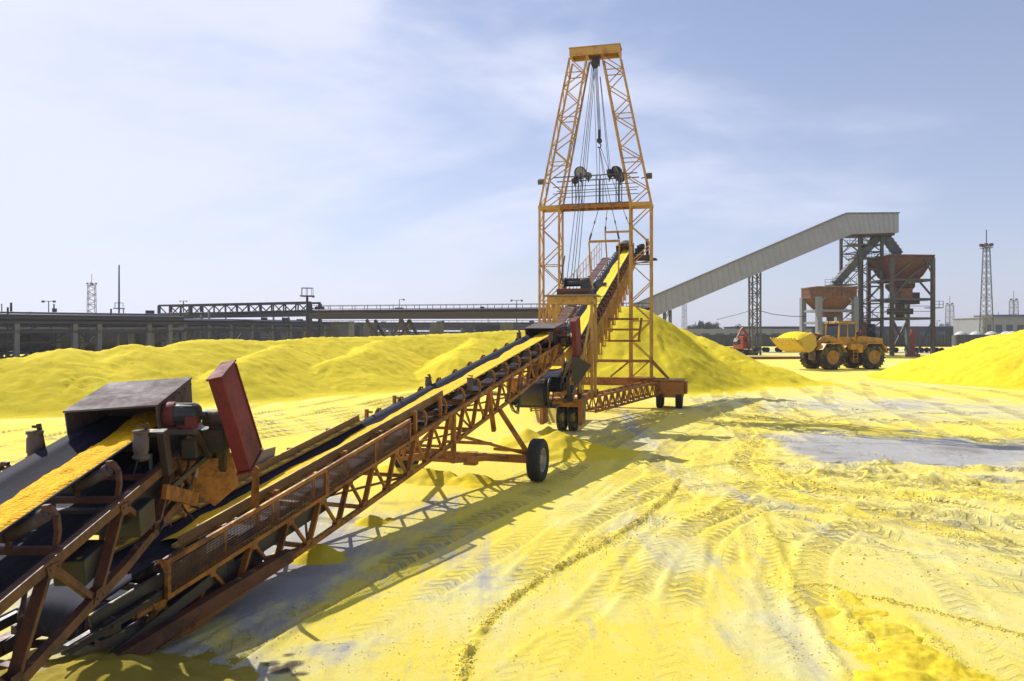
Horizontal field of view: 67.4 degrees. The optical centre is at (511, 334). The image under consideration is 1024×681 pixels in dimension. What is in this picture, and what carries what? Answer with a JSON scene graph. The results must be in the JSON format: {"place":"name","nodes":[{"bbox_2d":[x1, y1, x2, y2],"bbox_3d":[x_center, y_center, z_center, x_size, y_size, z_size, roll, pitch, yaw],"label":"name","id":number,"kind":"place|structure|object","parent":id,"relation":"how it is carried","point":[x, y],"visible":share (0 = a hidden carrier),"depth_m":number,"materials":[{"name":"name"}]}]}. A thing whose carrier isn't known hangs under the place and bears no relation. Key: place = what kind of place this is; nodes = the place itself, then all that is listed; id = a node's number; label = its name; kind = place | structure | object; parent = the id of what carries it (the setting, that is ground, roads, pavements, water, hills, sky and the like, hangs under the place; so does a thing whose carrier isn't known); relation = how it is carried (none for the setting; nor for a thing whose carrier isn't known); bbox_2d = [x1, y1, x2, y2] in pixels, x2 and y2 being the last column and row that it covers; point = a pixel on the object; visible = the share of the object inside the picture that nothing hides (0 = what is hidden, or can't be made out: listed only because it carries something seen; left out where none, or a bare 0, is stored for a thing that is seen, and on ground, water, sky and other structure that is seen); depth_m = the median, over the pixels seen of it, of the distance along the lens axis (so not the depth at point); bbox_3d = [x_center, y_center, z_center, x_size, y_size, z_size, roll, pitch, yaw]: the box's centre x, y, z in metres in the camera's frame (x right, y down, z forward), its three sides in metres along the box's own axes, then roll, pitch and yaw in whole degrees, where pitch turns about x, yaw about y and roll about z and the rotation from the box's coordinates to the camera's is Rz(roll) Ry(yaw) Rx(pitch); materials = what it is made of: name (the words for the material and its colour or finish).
{"place":"outdoors","nodes":[
{"label":"outdoors","id":0,"kind":"place"},
{"bbox_2d":[326,321,356,337],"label":"warehouse","id":1,"kind":"structure","parent":0,"point":[341,329],"depth_m":132.50,"materials":[{"name":"beige concrete"}]},
{"bbox_2d":[461,328,473,332],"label":"storage tank","id":2,"kind":"object","parent":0,"point":[467,330],"depth_m":208.36,"materials":[{"name":"grey metal"}]},
{"bbox_2d":[474,325,499,331],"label":"warehouse","id":3,"kind":"structure","parent":0,"point":[485,328],"depth_m":138.00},
{"bbox_2d":[0,346,1023,680],"bbox_3d":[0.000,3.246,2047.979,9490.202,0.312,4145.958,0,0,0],"label":"ground","id":4,"kind":"structure","parent":0,"point":[898,428],"depth_m":11.79,"materials":[{"name":"yellow sand"}]},
{"bbox_2d":[0,333,12,358],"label":"wagon","id":5,"kind":"object","parent":4,"relation":"on","point":[3,348],"visible":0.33,"depth_m":84.79,"materials":[{"name":"grey metal"}]},
{"bbox_2d":[10,333,70,356],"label":"wagon","id":6,"kind":"object","parent":4,"relation":"on","point":[49,337],"visible":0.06,"depth_m":89.61,"materials":[{"name":"grey metal"}]},
{"bbox_2d":[0,304,172,356],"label":"pipe rack","id":7,"kind":"object","parent":4,"relation":"on","point":[147,312],"visible":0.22,"depth_m":104.46,"materials":[{"name":"metal"}]},
{"bbox_2d":[86,274,96,312],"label":"light tower","id":8,"kind":"structure","parent":4,"relation":"on","point":[94,295],"depth_m":299.10,"materials":[{"name":"grey metal"}]},
{"bbox_2d":[0,307,184,357],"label":"pipe rack","id":9,"kind":"object","parent":4,"relation":"on","point":[77,327],"visible":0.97,"depth_m":89.51,"materials":[{"name":"metal"}]},
{"bbox_2d":[85,333,136,351],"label":"wagon","id":10,"kind":"object","parent":4,"relation":"on","point":[111,340],"visible":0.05,"depth_m":100.46,"materials":[{"name":"grey metal"}]},
{"bbox_2d":[113,265,124,312],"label":"pole","id":11,"kind":"object","parent":4,"relation":"on","point":[118,308],"visible":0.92,"depth_m":149.88,"materials":[{"name":"grey metal"}]},
{"bbox_2d":[0,648,259,680],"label":"sulphur mound","id":12,"kind":"object","parent":4,"relation":"on","point":[98,665],"visible":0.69,"depth_m":7.24,"materials":[{"name":"yellow sand"}]},
{"bbox_2d":[0,359,263,680],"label":"belt conveyor","id":13,"kind":"object","parent":4,"relation":"on","point":[139,482],"visible":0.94,"depth_m":7.23,"materials":[{"name":"metal"}]},
{"bbox_2d":[0,411,156,530],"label":"sulphur load","id":14,"kind":"object","parent":13,"relation":"on","point":[21,503],"visible":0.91,"depth_m":6.68},
{"bbox_2d":[135,333,178,346],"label":"wagon","id":15,"kind":"object","parent":4,"relation":"on","point":[141,339],"visible":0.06,"depth_m":109.91,"materials":[{"name":"grey metal"}]},
{"bbox_2d":[182,331,217,339],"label":"warehouse","id":16,"kind":"structure","parent":4,"relation":"on","point":[195,334],"depth_m":149.37,"materials":[{"name":"grey metal"}]},
{"bbox_2d":[157,301,321,338],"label":"truss bridge","id":17,"kind":"structure","parent":4,"relation":"on","point":[231,313],"depth_m":115.47,"materials":[{"name":"grey metal"}]},
{"bbox_2d":[157,311,330,346],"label":"pipe rack","id":18,"kind":"object","parent":4,"relation":"on","point":[210,326],"visible":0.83,"depth_m":115.46,"materials":[{"name":"metal"}]},
{"bbox_2d":[0,330,529,418],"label":"sulphur pile","id":19,"kind":"object","parent":4,"relation":"on","point":[56,383],"visible":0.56,"depth_m":41.66,"materials":[{"name":"yellow sand"}]},
{"bbox_2d":[218,326,363,340],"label":"warehouse","id":20,"kind":"structure","parent":4,"relation":"on","point":[263,335],"depth_m":163.00,"materials":[{"name":"grey metal"}]},
{"bbox_2d":[220,333,228,338],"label":"window","id":21,"kind":"structure","parent":20,"relation":"in","point":[221,334],"depth_m":162.91,"materials":[{"name":"grey glass"}]},
{"bbox_2d":[240,333,249,338],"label":"window","id":22,"kind":"structure","parent":20,"relation":"in","point":[244,335],"depth_m":162.91,"materials":[{"name":"grey glass"}]},
{"bbox_2d":[260,333,268,338],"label":"window","id":23,"kind":"structure","parent":20,"relation":"in","point":[262,335],"depth_m":162.91,"materials":[{"name":"grey glass"}]},
{"bbox_2d":[0,316,590,670],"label":"belt conveyor","id":24,"kind":"object","parent":4,"relation":"on","point":[187,582],"visible":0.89,"depth_m":10.47,"materials":[{"name":"metal"}]},
{"bbox_2d":[163,330,553,539],"bbox_3d":[-1.422,1.165,16.267,0.606,2.567,15.400,0,0,19],"label":"sulphur load","id":25,"kind":"object","parent":24,"relation":"on","point":[478,371],"visible":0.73,"depth_m":14.38},
{"bbox_2d":[300,287,314,337],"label":"floodlight mast","id":26,"kind":"object","parent":4,"relation":"on","point":[307,317],"visible":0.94,"depth_m":103.85,"materials":[{"name":"grey metal"}]},
{"bbox_2d":[271,544,349,564],"bbox_3d":[-2.982,3.215,11.368,1.430,0.239,1.050,0,0,0],"label":"sulphur mound","id":27,"kind":"object","parent":4,"relation":"on","point":[320,554],"visible":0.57,"depth_m":11.12,"materials":[{"name":"yellow sand"}]},
{"bbox_2d":[353,515,395,526],"bbox_3d":[-2.424,3.245,13.453,0.924,0.178,0.850,0,0,0],"label":"sulphur mound","id":28,"kind":"object","parent":4,"relation":"on","point":[369,520],"visible":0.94,"depth_m":13.31,"materials":[{"name":"yellow sand"}]},
{"bbox_2d":[374,463,498,488],"bbox_3d":[-1.899,3.180,17.691,4.061,0.308,2.227,0,0,42],"label":"sulphur mound","id":29,"kind":"object","parent":4,"relation":"on","point":[427,477],"visible":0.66,"depth_m":17.02,"materials":[{"name":"yellow sand"}]},
{"bbox_2d":[322,320,569,335],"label":"pipe rack","id":30,"kind":"object","parent":4,"relation":"on","point":[385,325],"visible":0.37,"depth_m":188.29,"materials":[{"name":"metal"}]},
{"bbox_2d":[378,328,524,335],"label":"pipe rack","id":31,"kind":"object","parent":4,"relation":"on","point":[390,332],"visible":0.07,"depth_m":237.35,"materials":[{"name":"metal"}]},
{"bbox_2d":[308,302,649,336],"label":"pipe rack","id":32,"kind":"object","parent":4,"relation":"on","point":[409,314],"visible":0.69,"depth_m":104.93,"materials":[{"name":"grey metal"}]},
{"bbox_2d":[91,400,1023,680],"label":"sulphur crumbs","id":33,"kind":"object","parent":4,"relation":"on","point":[511,602],"visible":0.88,"depth_m":11.29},
{"bbox_2d":[487,426,638,461],"bbox_3d":[1.680,3.015,22.357,5.341,0.637,5.684,0,0,0],"label":"sulphur mound","id":34,"kind":"object","parent":4,"relation":"on","point":[563,447],"visible":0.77,"depth_m":20.92,"materials":[{"name":"yellow sand"}]},
{"bbox_2d":[506,43,687,430],"bbox_3d":[3.438,-4.930,33.749,8.260,16.460,17.979,0,0,14],"label":"portal crane","id":35,"kind":"object","parent":4,"relation":"on","point":[571,415],"visible":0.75,"depth_m":34.75,"materials":[{"name":"orange metal"}]},
{"bbox_2d":[515,230,657,407],"bbox_3d":[4.266,-1.718,34.732,3.352,7.975,23.954,0,0,15],"label":"boom conveyor","id":36,"kind":"object","parent":35,"relation":"attached to","point":[536,393],"visible":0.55,"depth_m":32.51,"materials":[{"name":"metal"}]},
{"bbox_2d":[550,249,628,368],"bbox_3d":[4.097,-1.959,35.301,0.554,6.242,21.970,0,0,15],"label":"sulphur load","id":37,"kind":"object","parent":36,"relation":"on","point":[601,292],"visible":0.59,"depth_m":35.76},
{"bbox_2d":[663,310,671,322],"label":"gallery trestle","id":38,"kind":"object","parent":4,"relation":"on","point":[669,313],"visible":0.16,"depth_m":119.52,"materials":[{"name":"grey metal"}]},
{"bbox_2d":[504,307,842,395],"bbox_3d":[9.720,0.768,52.228,24.880,5.129,19.670,0,0,-35],"label":"sulphur pile","id":39,"kind":"object","parent":4,"relation":"on","point":[700,368],"visible":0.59,"depth_m":46.36,"materials":[{"name":"yellow sand"}]},
{"bbox_2d":[682,304,686,328],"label":"lattice mast","id":40,"kind":"object","parent":4,"relation":"on","point":[683,317],"visible":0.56,"depth_m":299.51,"materials":[{"name":"grey metal"}]},
{"bbox_2d":[691,320,712,328],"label":"tree","id":41,"kind":"object","parent":4,"relation":"on","point":[700,325],"visible":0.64,"depth_m":298.05,"materials":[{"name":"green plant"}]},
{"bbox_2d":[704,322,722,328],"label":"tree","id":42,"kind":"object","parent":4,"relation":"on","point":[716,326],"visible":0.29,"depth_m":303.42,"materials":[{"name":"green plant"}]},
{"bbox_2d":[699,335,744,349],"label":"freight wagon","id":43,"kind":"object","parent":4,"relation":"on","point":[725,340],"visible":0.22,"depth_m":140.44,"materials":[{"name":"grey metal"}]},
{"bbox_2d":[679,328,769,364],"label":"sulphur pile","id":44,"kind":"object","parent":4,"relation":"on","point":[710,344],"visible":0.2,"depth_m":83.27,"materials":[{"name":"yellow sand"}]},
{"bbox_2d":[733,327,755,354],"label":"excavator","id":45,"kind":"object","parent":4,"relation":"on","point":[740,343],"visible":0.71,"depth_m":120.89,"materials":[{"name":"red metal"}]},
{"bbox_2d":[748,272,761,354],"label":"gallery trestle","id":46,"kind":"object","parent":4,"relation":"on","point":[757,294],"visible":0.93,"depth_m":119.75,"materials":[{"name":"grey metal"}]},
{"bbox_2d":[717,309,805,319],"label":"overhead wire","id":47,"kind":"object","parent":46,"relation":"hanging from","point":[766,312],"visible":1,"depth_m":120.08,"materials":[{"name":"metal"}]},
{"bbox_2d":[627,212,899,314],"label":"conveyor gallery","id":48,"kind":"object","parent":46,"relation":"on","point":[853,225],"visible":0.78,"depth_m":118.40,"materials":[{"name":"grey metal"}]},
{"bbox_2d":[750,335,782,351],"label":"freight wagon","id":49,"kind":"object","parent":4,"relation":"on","point":[767,342],"visible":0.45,"depth_m":139.43,"materials":[{"name":"grey metal"}]},
{"bbox_2d":[751,357,799,358],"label":"steel girder","id":50,"kind":"object","parent":4,"relation":"on","point":[775,357],"visible":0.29,"depth_m":100.53,"materials":[{"name":"metal"}]},
{"bbox_2d":[770,321,887,369],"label":"wheel loader","id":51,"kind":"object","parent":4,"relation":"on","point":[846,344],"visible":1,"depth_m":72.16,"materials":[{"name":"yellow metal"}]},
{"bbox_2d":[776,331,809,339],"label":"sulphur load","id":52,"kind":"object","parent":51,"relation":"in","point":[797,335],"visible":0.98,"depth_m":70.78},
{"bbox_2d":[827,326,837,339],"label":"window","id":53,"kind":"structure","parent":51,"relation":"in","point":[831,330],"depth_m":72.74,"materials":[{"name":"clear glass"}]},
{"bbox_2d":[840,324,846,336],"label":"window","id":54,"kind":"structure","parent":51,"relation":"in","point":[843,327],"depth_m":72.19,"materials":[{"name":"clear glass"}]},
{"bbox_2d":[848,324,854,336],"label":"window","id":55,"kind":"structure","parent":51,"relation":"in","point":[851,327],"depth_m":72.45,"materials":[{"name":"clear glass"}]},
{"bbox_2d":[799,286,858,352],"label":"loading hopper","id":56,"kind":"object","parent":4,"relation":"on","point":[828,301],"visible":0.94,"depth_m":115.72,"materials":[{"name":"brown metal"}]},
{"bbox_2d":[822,317,837,334],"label":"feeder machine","id":57,"kind":"object","parent":4,"relation":"on","point":[827,319],"visible":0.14,"depth_m":117.55,"materials":[{"name":"grey metal"}]},
{"bbox_2d":[825,236,902,343],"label":"transfer tower","id":58,"kind":"structure","parent":4,"relation":"on","point":[864,250],"depth_m":120.17,"materials":[{"name":"grey metal"}]},
{"bbox_2d":[877,335,903,352],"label":"freight wagon","id":59,"kind":"object","parent":4,"relation":"on","point":[886,342],"visible":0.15,"depth_m":136.47,"materials":[{"name":"grey metal"}]},
{"bbox_2d":[866,254,943,355],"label":"loading hopper","id":60,"kind":"object","parent":4,"relation":"on","point":[904,274],"visible":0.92,"depth_m":117.13,"materials":[{"name":"brown metal"}]},
{"bbox_2d":[815,589,997,680],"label":"sulphur mound","id":61,"kind":"object","parent":4,"relation":"on","point":[906,654],"visible":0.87,"depth_m":7.72,"materials":[{"name":"yellow sand"}]},
{"bbox_2d":[905,329,919,356],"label":"steel post","id":62,"kind":"object","parent":4,"relation":"on","point":[912,334],"visible":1,"depth_m":111.72,"materials":[{"name":"metal"}]},
{"bbox_2d":[903,335,951,352],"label":"freight wagon","id":63,"kind":"object","parent":4,"relation":"on","point":[943,340],"visible":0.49,"depth_m":135.48,"materials":[{"name":"grey metal"}]},
{"bbox_2d":[867,330,1023,389],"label":"sulphur pile","id":64,"kind":"object","parent":4,"relation":"on","point":[994,361],"visible":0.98,"depth_m":52.65,"materials":[{"name":"yellow sand"}]},
{"bbox_2d":[945,296,953,325],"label":"lattice mast","id":65,"kind":"object","parent":4,"relation":"on","point":[949,315],"visible":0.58,"depth_m":380.77,"materials":[{"name":"grey metal"}]},
{"bbox_2d":[952,331,1008,345],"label":"storage tanks","id":66,"kind":"object","parent":4,"relation":"on","point":[960,337],"visible":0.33,"depth_m":148.47,"materials":[{"name":"white metal"}]},
{"bbox_2d":[1009,291,1018,314],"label":"lattice mast","id":67,"kind":"object","parent":4,"relation":"on","point":[1014,307],"visible":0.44,"depth_m":359.54,"materials":[{"name":"grey metal"}]},
{"bbox_2d":[0,0,1023,331],"label":"sky","id":68,"kind":"structure","parent":0,"point":[359,154],"materials":[{"name":"blue"}]},
{"bbox_2d":[684,329,812,334],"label":"warehouse","id":69,"kind":"structure","parent":0,"point":[733,331],"depth_m":254.00,"materials":[{"name":"grey metal"}]},
{"bbox_2d":[724,326,952,335],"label":"warehouse","id":70,"kind":"structure","parent":0,"point":[939,330],"depth_m":292.00,"materials":[{"name":"grey metal"}]},
{"bbox_2d":[936,331,945,334],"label":"window","id":71,"kind":"structure","parent":70,"relation":"in","point":[937,332],"depth_m":291.92,"materials":[{"name":"grey glass"}]},
{"bbox_2d":[979,230,993,333],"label":"light tower","id":72,"kind":"structure","parent":0,"point":[985,247],"depth_m":189.59,"materials":[{"name":"grey metal"}]},
{"bbox_2d":[952,317,1023,334],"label":"warehouse","id":73,"kind":"structure","parent":0,"point":[968,326],"depth_m":242.00,"materials":[{"name":"white metal"}]},
{"bbox_2d":[972,314,1023,317],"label":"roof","id":74,"kind":"structure","parent":73,"relation":"attached to","point":[1007,315],"depth_m":257.00,"materials":[{"name":"grey metal"}]},
{"bbox_2d":[996,325,1001,332],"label":"window","id":75,"kind":"structure","parent":73,"relation":"in","point":[998,327],"depth_m":241.95,"materials":[{"name":"grey glass"}]},
{"bbox_2d":[1006,325,1012,331],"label":"window","id":76,"kind":"structure","parent":73,"relation":"in","point":[1009,328],"depth_m":241.95,"materials":[{"name":"grey glass"}]},
{"bbox_2d":[1017,325,1023,330],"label":"window","id":77,"kind":"structure","parent":73,"relation":"in","point":[1019,327],"depth_m":241.95,"materials":[{"name":"grey glass"}]}
]}

